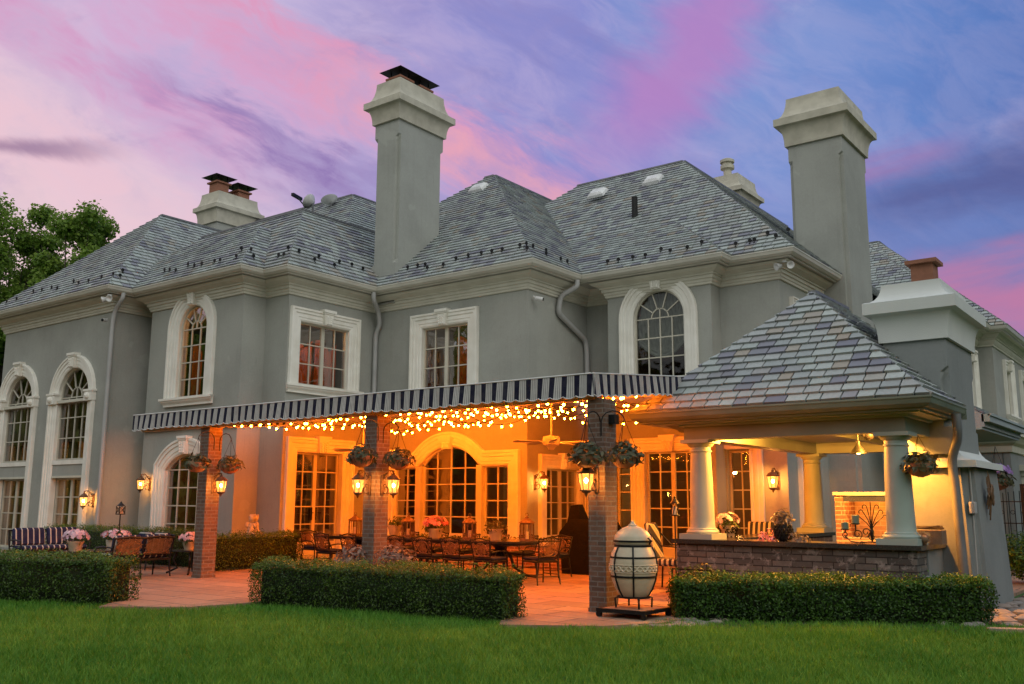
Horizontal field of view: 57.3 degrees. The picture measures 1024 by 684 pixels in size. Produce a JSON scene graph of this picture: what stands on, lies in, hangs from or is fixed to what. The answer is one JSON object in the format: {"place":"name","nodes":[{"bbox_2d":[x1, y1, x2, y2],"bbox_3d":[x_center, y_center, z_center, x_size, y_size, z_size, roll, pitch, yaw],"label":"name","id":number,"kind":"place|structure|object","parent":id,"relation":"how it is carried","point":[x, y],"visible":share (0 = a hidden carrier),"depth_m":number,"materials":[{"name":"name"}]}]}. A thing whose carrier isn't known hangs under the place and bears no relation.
{"place":"outdoors","nodes":[
{"label":"outdoors","id":0,"kind":"place"},
{"bbox_2d":[0,558,1023,683],"bbox_3d":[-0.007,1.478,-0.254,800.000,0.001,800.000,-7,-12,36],"label":"lawn","id":1,"kind":"structure","parent":0,"point":[1022,594],"depth_m":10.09,"materials":[{"name":"green plant"}]},
{"bbox_2d":[0,192,76,386],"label":"maple tree","id":2,"kind":"object","parent":1,"relation":"on","point":[25,243],"visible":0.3,"depth_m":65.09,"materials":[{"name":"green plant"}]},
{"bbox_2d":[3,199,119,340],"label":"maple tree","id":3,"kind":"object","parent":1,"relation":"on","point":[88,230],"visible":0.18,"depth_m":59.25,"materials":[{"name":"green plant"}]},
{"bbox_2d":[0,547,141,605],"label":"hedge","id":4,"kind":"object","parent":1,"relation":"on","point":[92,577],"visible":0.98,"depth_m":13.88,"materials":[{"name":"green plant"}]},
{"bbox_2d":[247,554,527,622],"bbox_3d":[-1.829,3.373,13.042,4.519,0.800,0.869,-5,-11,29],"label":"hedge","id":5,"kind":"object","parent":1,"relation":"on","point":[486,594],"visible":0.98,"depth_m":12.67,"materials":[{"name":"green plant"}]},
{"bbox_2d":[0,65,1023,560],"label":"mansion","id":6,"kind":"structure","parent":1,"relation":"on","point":[402,281],"depth_m":25.30,"materials":[{"name":"grey paint"}]},
{"bbox_2d":[0,479,23,546],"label":"french door","id":7,"kind":"structure","parent":6,"relation":"in","point":[17,497],"depth_m":28.92,"materials":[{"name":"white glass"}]},
{"bbox_2d":[0,362,39,527],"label":"window","id":8,"kind":"structure","parent":6,"relation":"in","point":[22,373],"depth_m":28.97,"materials":[{"name":"white glass"}]},
{"bbox_2d":[37,352,96,541],"bbox_3d":[-12.594,3.141,26.881,2.520,5.660,0.718,-7,-12,36],"label":"window","id":9,"kind":"structure","parent":6,"relation":"in","point":[75,361],"depth_m":27.13,"materials":[{"name":"white wood"}]},
{"bbox_2d":[53,478,80,527],"bbox_3d":[-12.456,4.949,26.769,1.724,2.181,0.408,-7,-12,36],"label":"french door","id":10,"kind":"structure","parent":6,"relation":"in","point":[72,483],"depth_m":27.03,"materials":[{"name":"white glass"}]},
{"bbox_2d":[149,435,199,532],"bbox_3d":[-8.563,3.856,24.405,2.640,2.810,0.344,-7,-12,36],"label":"window","id":11,"kind":"structure","parent":6,"relation":"in","point":[182,447],"depth_m":24.92,"materials":[{"name":"white glass"}]},
{"bbox_2d":[158,292,216,407],"bbox_3d":[-8.482,0.135,25.214,2.320,3.180,0.686,-7,-12,36],"label":"window","id":12,"kind":"structure","parent":6,"relation":"in","point":[180,314],"depth_m":25.32,"materials":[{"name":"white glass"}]},
{"bbox_2d":[291,193,314,211],"bbox_3d":[-6.248,-4.003,28.207,0.649,0.912,0.551,-3,-10,18],"label":"satellite dish","id":13,"kind":"object","parent":6,"relation":"attached to","point":[308,201],"visible":0.96,"depth_m":28.12,"materials":[{"name":"white plastic"}]},
{"bbox_2d":[281,436,355,554],"bbox_3d":[-5.139,4.023,24.277,0.776,3.110,2.300,-7,-12,36],"label":"french door","id":14,"kind":"structure","parent":6,"relation":"in","point":[321,447],"depth_m":24.55,"materials":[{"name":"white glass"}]},
{"bbox_2d":[286,305,363,396],"bbox_3d":[-5.081,0.315,24.897,0.690,2.270,2.660,-7,-12,36],"label":"window","id":15,"kind":"structure","parent":6,"relation":"in","point":[299,356],"depth_m":24.87,"materials":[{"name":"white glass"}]},
{"bbox_2d":[321,194,337,206],"bbox_3d":[-6.353,-4.659,32.522,0.517,0.869,0.665,-7,-12,36],"label":"satellite dish","id":16,"kind":"object","parent":6,"relation":"attached to","point":[330,199],"visible":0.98,"depth_m":32.43,"materials":[{"name":"white plastic"}]},
{"bbox_2d":[132,372,684,431],"bbox_3d":[-0.712,1.392,20.333,11.782,1.231,9.470,-7,-12,36],"label":"awning","id":17,"kind":"object","parent":6,"relation":"attached to","point":[583,387],"visible":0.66,"depth_m":15.11,"materials":[{"name":"fabric"}]},
{"bbox_2d":[266,395,623,429],"bbox_3d":[-1.866,1.325,17.073,8.902,0.272,0.241,-7,-12,36],"label":"string light","id":18,"kind":"object","parent":17,"relation":"hanging from","point":[306,422],"visible":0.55,"depth_m":16.05,"materials":[{"name":"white glass"}]},
{"bbox_2d":[290,396,636,428],"bbox_3d":[-1.412,1.357,17.679,8.903,0.265,0.249,-7,-12,36],"label":"string light","id":19,"kind":"object","parent":17,"relation":"hanging from","point":[613,398],"visible":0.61,"depth_m":17.15,"materials":[{"name":"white glass"}]},
{"bbox_2d":[310,402,639,429],"bbox_3d":[-0.962,1.492,18.263,8.903,0.389,0.247,-7,-12,36],"label":"string light","id":20,"kind":"object","parent":17,"relation":"hanging from","point":[482,422],"visible":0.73,"depth_m":17.89,"materials":[{"name":"white glass"}]},
{"bbox_2d":[320,407,636,434],"bbox_3d":[-0.635,1.727,20.011,10.102,0.394,0.239,-7,-12,36],"label":"string light","id":21,"kind":"object","parent":17,"relation":"hanging from","point":[476,422],"visible":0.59,"depth_m":20.21,"materials":[{"name":"white glass"}]},
{"bbox_2d":[337,401,635,427],"bbox_3d":[-0.480,1.554,18.901,8.902,0.360,0.250,-7,-12,36],"label":"string light","id":22,"kind":"object","parent":17,"relation":"hanging from","point":[485,422],"visible":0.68,"depth_m":18.95,"materials":[{"name":"white glass"}]},
{"bbox_2d":[353,407,627,430],"bbox_3d":[-0.137,1.687,20.773,10.002,0.380,0.249,-7,-12,36],"label":"string light","id":23,"kind":"object","parent":17,"relation":"hanging from","point":[492,416],"visible":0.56,"depth_m":21.11,"materials":[{"name":"white glass"}]},
{"bbox_2d":[512,403,584,449],"bbox_3d":[0.763,1.508,17.644,1.476,1.056,1.420,-7,-12,36],"label":"ceiling fan","id":24,"kind":"object","parent":17,"relation":"hanging from","point":[550,442],"visible":0.85,"depth_m":17.43},
{"bbox_2d":[408,306,478,388],"bbox_3d":[-1.700,0.302,24.847,2.600,2.310,0.690,-7,-12,36],"label":"window","id":25,"kind":"structure","parent":6,"relation":"in","point":[467,365],"depth_m":24.84,"materials":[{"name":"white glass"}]},
{"bbox_2d":[387,432,520,538],"bbox_3d":[-1.650,3.703,23.998,4.840,2.800,0.353,-7,-12,36],"label":"window","id":26,"kind":"structure","parent":6,"relation":"in","point":[436,443],"depth_m":23.75,"materials":[{"name":"wood"}]},
{"bbox_2d":[538,453,588,542],"bbox_3d":[1.180,3.993,23.774,0.675,2.300,2.420,-7,-12,36],"label":"window","id":27,"kind":"structure","parent":6,"relation":"in","point":[559,463],"depth_m":23.65,"materials":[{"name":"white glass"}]},
{"bbox_2d":[617,467,630,527],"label":"window","id":28,"kind":"structure","parent":6,"relation":"in","point":[619,474],"depth_m":23.54,"materials":[{"name":"white glass"}]},
{"bbox_2d":[619,280,698,375],"bbox_3d":[3.712,-0.267,23.482,2.420,2.861,0.595,-7,-12,36],"label":"window","id":29,"kind":"structure","parent":6,"relation":"in","point":[662,330],"depth_m":23.63,"materials":[{"name":"white glass"}]},
{"bbox_2d":[630,434,689,557],"bbox_3d":[3.830,3.743,22.573,2.100,2.990,0.414,-7,-12,36],"label":"french door","id":30,"kind":"structure","parent":6,"relation":"in","point":[641,508],"depth_m":22.96,"materials":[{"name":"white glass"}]},
{"bbox_2d":[724,445,765,533],"bbox_3d":[5.510,3.774,21.998,0.920,2.930,0.331,-7,-12,36],"label":"glazed door","id":31,"kind":"structure","parent":6,"relation":"in","point":[756,471],"depth_m":21.86,"materials":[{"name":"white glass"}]},
{"bbox_2d":[766,468,779,492],"bbox_3d":[5.985,3.154,21.392,0.256,0.572,0.473,-7,-12,36],"label":"wall lantern","id":32,"kind":"object","parent":6,"relation":"attached to","point":[776,485],"depth_m":21.31,"materials":[{"name":"metal"}]},
{"bbox_2d":[797,457,803,526],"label":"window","id":33,"kind":"structure","parent":6,"relation":"in","point":[800,462],"depth_m":21.88,"materials":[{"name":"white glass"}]},
{"bbox_2d":[971,350,981,408],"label":"window","id":34,"kind":"structure","parent":6,"relation":"in","point":[976,387],"depth_m":30.93,"materials":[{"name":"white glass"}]},
{"bbox_2d":[1002,359,1021,423],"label":"window","id":35,"kind":"structure","parent":6,"relation":"in","point":[1010,389],"depth_m":33.49,"materials":[{"name":"white glass"}]},
{"bbox_2d":[1018,370,1023,425],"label":"window","id":36,"kind":"structure","parent":6,"relation":"in","point":[1021,373],"depth_m":35.05,"materials":[{"name":"white glass"}]},
{"bbox_2d":[0,0,1023,336],"label":"sky","id":37,"kind":"structure","parent":0,"point":[128,105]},
{"bbox_2d":[1,549,1023,629],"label":"patio","id":38,"kind":"structure","parent":0,"point":[552,601],"depth_m":14.87,"materials":[{"name":"beige stone"}]},
{"bbox_2d":[8,527,90,559],"bbox_3d":[-10.534,4.660,21.337,0.723,0.853,1.629,-7,-12,36],"label":"loveseat","id":39,"kind":"object","parent":38,"relation":"on","point":[28,538],"visible":0.76,"depth_m":21.21,"materials":[{"name":"fabric"}]},
{"bbox_2d":[55,549,110,558],"bbox_3d":[-8.981,4.627,19.838,0.836,0.420,1.127,-7,-12,36],"label":"side table","id":40,"kind":"object","parent":38,"relation":"on","point":[102,550],"visible":0.2,"depth_m":19.84,"materials":[{"name":"metal"}]},
{"bbox_2d":[62,529,90,550],"bbox_3d":[-9.163,4.152,19.683,0.592,0.461,0.563,-7,-12,36],"label":"flower pot","id":41,"kind":"object","parent":40,"relation":"on","point":[76,535],"visible":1,"depth_m":19.54,"materials":[{"name":"pink plant"}]},
{"bbox_2d":[100,528,131,548],"bbox_3d":[-9.059,4.679,21.409,0.709,0.847,0.676,-7,-12,36],"label":"flower pot","id":42,"kind":"object","parent":38,"relation":"on","point":[111,533],"visible":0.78,"depth_m":21.29,"materials":[{"name":"stone"}]},
{"bbox_2d":[44,522,217,566],"bbox_3d":[-9.547,4.912,22.998,6.998,0.966,0.764,-7,-12,36],"label":"hedge","id":43,"kind":"object","parent":38,"relation":"on","point":[181,558],"visible":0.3,"depth_m":22.50,"materials":[{"name":"green plant"}]},
{"bbox_2d":[94,534,174,576],"bbox_3d":[-7.343,4.160,18.224,0.723,0.813,1.320,-7,-12,36],"label":"loveseat","id":44,"kind":"object","parent":38,"relation":"on","point":[155,547],"visible":0.91,"depth_m":18.12,"materials":[{"name":"black metal"}]},
{"bbox_2d":[166,549,193,574],"bbox_3d":[-6.562,4.490,19.157,0.781,0.480,0.656,-7,-12,36],"label":"side table","id":45,"kind":"object","parent":38,"relation":"on","point":[190,561],"visible":0.62,"depth_m":19.09,"materials":[{"name":"metal"}]},
{"bbox_2d":[178,532,194,549],"bbox_3d":[-6.627,4.084,19.283,0.454,0.364,0.448,6,-11,-31],"label":"flower pot","id":46,"kind":"object","parent":45,"relation":"on","point":[189,537],"visible":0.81,"depth_m":19.17,"materials":[{"name":"pink plant"}]},
{"bbox_2d":[191,427,222,577],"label":"brick pillar","id":47,"kind":"structure","parent":38,"relation":"on","point":[205,539],"depth_m":18.32,"materials":[{"name":"brown brick"}]},
{"bbox_2d":[182,431,214,472],"bbox_3d":[-6.037,2.104,18.009,0.583,0.808,0.542,3,-10,-15],"label":"hanging basket","id":48,"kind":"object","parent":47,"relation":"hanging from","point":[199,463],"visible":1,"depth_m":17.89,"materials":[{"name":"ceramic"}]},
{"bbox_2d":[211,473,226,496],"bbox_3d":[-5.726,2.786,18.310,0.388,0.469,0.210,-7,-12,36],"label":"wall lantern","id":49,"kind":"object","parent":47,"relation":"attached to","point":[220,487],"depth_m":18.29,"materials":[{"name":"metal"}]},
{"bbox_2d":[215,433,245,473],"bbox_3d":[-5.561,2.191,18.428,0.638,0.808,0.552,-7,-12,36],"label":"hanging basket","id":50,"kind":"object","parent":47,"relation":"hanging from","point":[230,467],"visible":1,"depth_m":18.25,"materials":[{"name":"ceramic"}]},
{"bbox_2d":[245,514,263,537],"bbox_3d":[-5.972,4.566,21.615,0.413,1.170,0.412,-7,-12,36],"label":"cherub statue","id":51,"kind":"object","parent":38,"relation":"on","point":[253,518],"visible":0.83,"depth_m":21.61,"materials":[{"name":"stone"}]},
{"bbox_2d":[215,527,303,570],"bbox_3d":[-5.810,4.583,20.823,0.721,0.913,2.806,-7,-12,36],"label":"hedge","id":52,"kind":"object","parent":38,"relation":"on","point":[232,552],"visible":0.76,"depth_m":20.67,"materials":[{"name":"green plant"}]},
{"bbox_2d":[299,530,330,561],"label":"dining chair","id":53,"kind":"object","parent":38,"relation":"on","point":[308,546],"visible":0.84,"depth_m":21.58,"materials":[{"name":"black metal"}]},
{"bbox_2d":[313,532,343,563],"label":"dining chair","id":54,"kind":"object","parent":38,"relation":"on","point":[322,549],"visible":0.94,"depth_m":19.78,"materials":[{"name":"black metal"}]},
{"bbox_2d":[339,533,361,553],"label":"dining chair","id":55,"kind":"object","parent":38,"relation":"on","point":[347,541],"visible":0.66,"depth_m":19.32,"materials":[{"name":"black metal"}]},
{"bbox_2d":[334,544,367,565],"bbox_3d":[-2.629,3.734,15.516,0.693,0.774,0.724,-7,-12,36],"label":"potted plant","id":56,"kind":"object","parent":38,"relation":"on","point":[352,553],"visible":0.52,"depth_m":15.42,"materials":[{"name":"plant"}]},
{"bbox_2d":[361,415,389,569],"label":"brick pillar","id":57,"kind":"structure","parent":38,"relation":"on","point":[375,521],"depth_m":15.61,"materials":[{"name":"brick"}]},
{"bbox_2d":[351,470,370,497],"bbox_3d":[-2.489,2.345,15.475,0.210,0.469,0.388,-7,-12,36],"label":"wall lantern","id":58,"kind":"object","parent":57,"relation":"attached to","point":[359,477],"depth_m":15.44,"materials":[{"name":"metal"}]},
{"bbox_2d":[345,419,378,467],"bbox_3d":[-2.453,1.651,15.350,0.565,0.808,0.580,2,-10,-11],"label":"hanging basket","id":59,"kind":"object","parent":57,"relation":"hanging from","point":[363,457],"visible":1,"depth_m":15.22,"materials":[{"name":"ceramic"}]},
{"bbox_2d":[380,470,399,497],"bbox_3d":[-2.019,2.360,15.552,0.388,0.469,0.210,-7,-12,36],"label":"wall lantern","id":60,"kind":"object","parent":57,"relation":"attached to","point":[392,476],"depth_m":15.54,"materials":[{"name":"metal"}]},
{"bbox_2d":[382,422,415,469],"bbox_3d":[-1.865,1.719,15.552,0.577,0.808,0.578,1,-10,-6],"label":"hanging basket","id":61,"kind":"object","parent":57,"relation":"hanging from","point":[396,460],"visible":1,"depth_m":15.40,"materials":[{"name":"plant"}]},
{"bbox_2d":[374,542,417,570],"bbox_3d":[-1.871,3.617,14.958,0.694,0.822,0.721,-7,-12,36],"label":"potted plant","id":62,"kind":"object","parent":38,"relation":"on","point":[395,555],"visible":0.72,"depth_m":14.88,"materials":[{"name":"plant"}]},
{"bbox_2d":[387,535,420,570],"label":"dining chair","id":63,"kind":"object","parent":38,"relation":"on","point":[392,542],"visible":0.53,"depth_m":18.52,"materials":[{"name":"black metal"}]},
{"bbox_2d":[411,536,447,572],"bbox_3d":[-1.600,4.180,18.219,0.544,0.828,0.574,-6,-12,33],"label":"dining chair","id":64,"kind":"object","parent":38,"relation":"on","point":[422,554],"visible":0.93,"depth_m":18.07,"materials":[{"name":"black metal"}]},
{"bbox_2d":[320,534,542,577],"bbox_3d":[-1.851,4.450,19.567,5.750,0.727,1.200,-7,-12,36],"label":"dining table","id":65,"kind":"object","parent":38,"relation":"on","point":[501,544],"visible":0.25,"depth_m":18.35,"materials":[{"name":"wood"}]},
{"bbox_2d":[348,512,361,534],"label":"candle lantern","id":66,"kind":"object","parent":65,"relation":"on","point":[355,517],"visible":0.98,"depth_m":20.84,"materials":[{"name":"metal"}]},
{"bbox_2d":[388,516,401,536],"bbox_3d":[-2.525,3.962,20.183,0.370,0.437,0.344,-7,-12,36],"label":"flower pot","id":67,"kind":"object","parent":65,"relation":"on","point":[394,526],"visible":0.91,"depth_m":20.07,"materials":[{"name":"white ceramic"}]},
{"bbox_2d":[401,512,414,536],"bbox_3d":[-2.205,3.885,19.937,0.250,0.509,0.250,-3,-10,20],"label":"candle lantern","id":68,"kind":"object","parent":65,"relation":"on","point":[408,519],"visible":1,"depth_m":19.88,"materials":[{"name":"metal"}]},
{"bbox_2d":[422,515,448,537],"bbox_3d":[-1.581,3.833,19.471,0.563,0.460,0.566,-7,-12,36],"label":"flower pot","id":69,"kind":"object","parent":65,"relation":"on","point":[435,521],"visible":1,"depth_m":19.35,"materials":[{"name":"pink plant"}]},
{"bbox_2d":[462,513,477,538],"bbox_3d":[-0.856,3.719,18.935,0.250,0.509,0.250,-3,-10,20],"label":"candle lantern","id":70,"kind":"object","parent":65,"relation":"on","point":[466,522],"visible":0.99,"depth_m":18.87,"materials":[{"name":"metal"}]},
{"bbox_2d":[484,519,507,539],"bbox_3d":[-0.320,3.703,18.526,0.474,0.408,0.498,-7,-12,36],"label":"flower pot","id":71,"kind":"object","parent":65,"relation":"on","point":[496,532],"visible":1,"depth_m":18.43,"materials":[{"name":"white ceramic"}]},
{"bbox_2d":[519,513,534,540],"bbox_3d":[0.286,3.556,18.028,0.262,0.535,0.262,-3,-10,20],"label":"candle lantern","id":72,"kind":"object","parent":65,"relation":"on","point":[529,522],"visible":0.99,"depth_m":17.96,"materials":[{"name":"metal"}]},
{"bbox_2d":[439,537,476,573],"bbox_3d":[-1.011,4.104,17.765,0.544,0.828,0.574,-8,-13,39],"label":"dining chair","id":73,"kind":"object","parent":38,"relation":"on","point":[450,549],"visible":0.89,"depth_m":17.62,"materials":[{"name":"black metal"}]},
{"bbox_2d":[447,532,480,569],"bbox_3d":[-1.051,4.532,20.249,0.544,0.828,0.574,-8,-13,39],"label":"dining chair","id":74,"kind":"object","parent":38,"relation":"on","point":[468,546],"visible":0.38,"depth_m":20.19,"materials":[{"name":"black metal"}]},
{"bbox_2d":[387,541,561,569],"bbox_3d":[-0.506,5.007,22.254,6.280,0.570,0.800,-7,-12,36],"label":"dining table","id":75,"kind":"object","parent":38,"relation":"on","point":[514,548],"depth_m":21.37,"materials":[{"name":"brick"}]},
{"bbox_2d":[470,538,507,574],"bbox_3d":[-0.417,4.030,17.315,0.544,0.828,0.574,-8,-13,40],"label":"dining chair","id":76,"kind":"object","parent":38,"relation":"on","point":[489,558],"visible":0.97,"depth_m":17.18,"materials":[{"name":"black metal"}]},
{"bbox_2d":[505,534,538,571],"bbox_3d":[0.186,4.379,19.330,0.544,0.828,0.574,-7,-12,37],"label":"dining chair","id":77,"kind":"object","parent":38,"relation":"on","point":[518,553],"visible":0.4,"depth_m":19.28,"materials":[{"name":"black metal"}]},
{"bbox_2d":[521,537,561,585],"bbox_3d":[0.532,3.984,17.117,0.566,0.861,0.597,7,-12,-34],"label":"dining chair","id":78,"kind":"object","parent":38,"relation":"on","point":[549,549],"visible":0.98,"depth_m":16.98,"materials":[{"name":"black metal"}]},
{"bbox_2d":[537,535,572,576],"bbox_3d":[0.864,4.296,18.827,0.544,0.828,0.574,-6,-12,33],"label":"dining chair","id":79,"kind":"object","parent":38,"relation":"on","point":[563,554],"visible":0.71,"depth_m":18.89,"materials":[{"name":"black metal"}]},
{"bbox_2d":[558,504,621,574],"bbox_3d":[1.669,4.140,19.689,1.294,1.430,0.640,-7,-12,36],"label":"covered grill","id":80,"kind":"object","parent":38,"relation":"on","point":[576,527],"visible":0.49,"depth_m":19.54,"materials":[{"name":"black fabric"}]},
{"bbox_2d":[587,398,618,612],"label":"brick pillar","id":81,"kind":"structure","parent":38,"relation":"on","point":[602,515],"depth_m":12.93,"materials":[{"name":"brown brick"}]},
{"bbox_2d":[567,411,606,468],"bbox_3d":[1.022,1.320,12.758,0.560,0.808,0.572,1,-10,-5],"label":"hanging basket","id":82,"kind":"object","parent":81,"relation":"hanging from","point":[593,456],"visible":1,"depth_m":12.61,"materials":[{"name":"plant"}]},
{"bbox_2d":[577,467,598,496],"bbox_3d":[1.055,1.879,12.840,0.218,0.486,0.402,-7,-12,36],"label":"wall lantern","id":83,"kind":"object","parent":81,"relation":"attached to","point":[595,479],"depth_m":12.77,"materials":[{"name":"metal"}]},
{"bbox_2d":[601,410,644,468],"bbox_3d":[1.526,1.319,12.737,0.553,0.808,0.566,1,-10,-7],"label":"hanging basket","id":84,"kind":"object","parent":81,"relation":"hanging from","point":[630,457],"visible":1,"depth_m":12.58,"materials":[{"name":"plant"}]},
{"bbox_2d":[596,520,671,620],"bbox_3d":[1.602,2.986,12.382,0.740,1.234,0.720,-7,-12,36],"label":"ceramic grill","id":85,"kind":"object","parent":38,"relation":"on","point":[633,566],"visible":1,"depth_m":12.18,"materials":[{"name":"white ceramic"}]},
{"bbox_2d":[644,523,676,589],"bbox_3d":[2.719,3.722,16.315,0.719,1.121,0.592,-5,-11,27],"label":"cushioned chair","id":86,"kind":"object","parent":38,"relation":"on","point":[651,529],"visible":0.48,"depth_m":16.33,"materials":[{"name":"fabric"}]},
{"bbox_2d":[670,496,679,572],"bbox_3d":[2.519,3.188,14.417,0.170,1.627,0.162,-7,-12,36],"label":"garden torch","id":87,"kind":"object","parent":38,"relation":"on","point":[674,509],"visible":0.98,"depth_m":14.47,"materials":[{"name":"black metal"}]},
{"bbox_2d":[745,522,773,533],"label":"cushioned chair","id":88,"kind":"object","parent":38,"relation":"on","point":[755,527],"visible":0.1,"depth_m":18.07,"materials":[{"name":"multicoloured fabric"}]},
{"bbox_2d":[627,290,968,584],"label":"pavilion","id":89,"kind":"structure","parent":38,"relation":"on","point":[812,378],"depth_m":14.07,"materials":[{"name":"stone"}]},
{"bbox_2d":[715,512,740,536],"bbox_3d":[3.629,3.086,15.738,0.427,0.466,0.425,-7,-12,36],"label":"flower pot","id":90,"kind":"object","parent":89,"relation":"on","point":[730,530],"visible":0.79,"depth_m":15.64,"materials":[{"name":"white plant"}]},
{"bbox_2d":[758,508,810,541],"bbox_3d":[4.058,2.749,14.001,0.796,0.545,0.391,-7,-12,36],"label":"planter urn","id":91,"kind":"object","parent":89,"relation":"on","point":[783,532],"visible":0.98,"depth_m":13.93,"materials":[{"name":"black metal"}]},
{"bbox_2d":[841,502,885,543],"bbox_3d":[4.978,2.569,13.255,0.656,0.604,0.117,-7,-12,36],"label":"candle stand","id":92,"kind":"object","parent":89,"relation":"on","point":[854,520],"visible":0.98,"depth_m":13.25,"materials":[{"name":"black metal"}]},
{"bbox_2d":[899,436,939,477],"bbox_3d":[5.615,1.574,12.906,0.522,0.580,0.560,-7,-12,36],"label":"hanging basket","id":93,"kind":"object","parent":89,"relation":"hanging from","point":[914,465],"visible":1,"depth_m":12.79,"materials":[{"name":"plant"}]},
{"bbox_2d":[916,525,946,544],"bbox_3d":[5.882,2.722,13.262,0.443,0.265,0.280,-7,-12,36],"label":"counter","id":94,"kind":"object","parent":89,"relation":"on","point":[937,535],"visible":0.66,"depth_m":13.11,"materials":[{"name":"stone"}]},
{"bbox_2d":[992,447,1016,489],"bbox_3d":[8.180,2.123,15.758,0.574,0.740,0.556,5,-11,-27],"label":"hanging basket","id":95,"kind":"object","parent":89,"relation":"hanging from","point":[1005,481],"visible":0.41,"depth_m":15.58,"materials":[{"name":"plant"}]},
{"bbox_2d":[833,492,885,542],"bbox_3d":[5.879,3.202,14.769,1.320,1.650,0.740,-7,-12,36],"label":"brick barbecue","id":96,"kind":"object","parent":38,"relation":"on","point":[848,505],"visible":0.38,"depth_m":15.04,"materials":[{"name":"brick"}]},
{"bbox_2d":[862,257,1013,607],"bbox_3d":[6.743,1.440,14.850,1.430,5.560,2.320,-7,-12,36],"label":"outdoor fireplace","id":97,"kind":"object","parent":38,"relation":"on","point":[928,322],"visible":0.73,"depth_m":14.22,"materials":[{"name":"paint"}]},
{"bbox_2d":[968,470,977,573],"bbox_3d":[6.711,2.746,13.597,0.090,1.760,0.130,-7,-12,36],"label":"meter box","id":98,"kind":"object","parent":97,"relation":"attached to","point":[972,505],"visible":0.93,"depth_m":13.61,"materials":[{"name":"grey metal"}]},
{"bbox_2d":[986,471,994,519],"bbox_3d":[7.209,2.311,14.115,0.081,0.737,0.378,-7,-12,36],"label":"wall sculpture","id":99,"kind":"object","parent":97,"relation":"attached to","point":[990,498],"depth_m":14.06,"materials":[{"name":"metal"}]},
{"bbox_2d":[1005,530,1023,579],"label":"shrub","id":100,"kind":"object","parent":38,"relation":"on","point":[1017,552],"visible":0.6,"depth_m":17.60,"materials":[{"name":"green plant"}]},
{"bbox_2d":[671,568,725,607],"bbox_3d":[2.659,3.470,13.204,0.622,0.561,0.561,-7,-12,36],"label":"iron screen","id":101,"kind":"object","parent":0,"point":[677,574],"visible":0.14,"depth_m":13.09,"materials":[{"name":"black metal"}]},
{"bbox_2d":[681,563,721,581],"bbox_3d":[2.682,3.307,13.258,0.717,0.357,0.691,-7,-12,36],"label":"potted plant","id":102,"kind":"object","parent":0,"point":[696,572],"visible":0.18,"depth_m":13.24,"materials":[{"name":"green plant"}]},
{"bbox_2d":[623,596,1023,632],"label":"gravel bed","id":103,"kind":"object","parent":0,"point":[1020,621],"visible":0.14,"depth_m":11.92,"materials":[{"name":"grey gravel"}]},
{"bbox_2d":[616,595,1023,627],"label":"river stones","id":104,"kind":"object","parent":103,"relation":"on","point":[1003,614],"visible":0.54,"depth_m":12.22,"materials":[{"name":"grey stone"}]},
{"bbox_2d":[665,566,999,624],"bbox_3d":[4.105,3.292,12.193,4.155,0.707,0.790,-1,-10,5],"label":"hedge","id":105,"kind":"object","parent":103,"relation":"on","point":[948,597],"visible":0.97,"depth_m":11.98,"materials":[{"name":"green plant"}]},
{"bbox_3d":[12.416,4.672,24.669,0.450,2.370,0.450,-7,-12,36],"label":"brick pier","id":106,"kind":"object","parent":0,"visible":0},
{"bbox_2d":[1001,484,1023,545],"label":"iron gate","id":107,"kind":"structure","parent":106,"relation":"attached to","point":[1021,492],"depth_m":24.18,"materials":[{"name":"black metal"}]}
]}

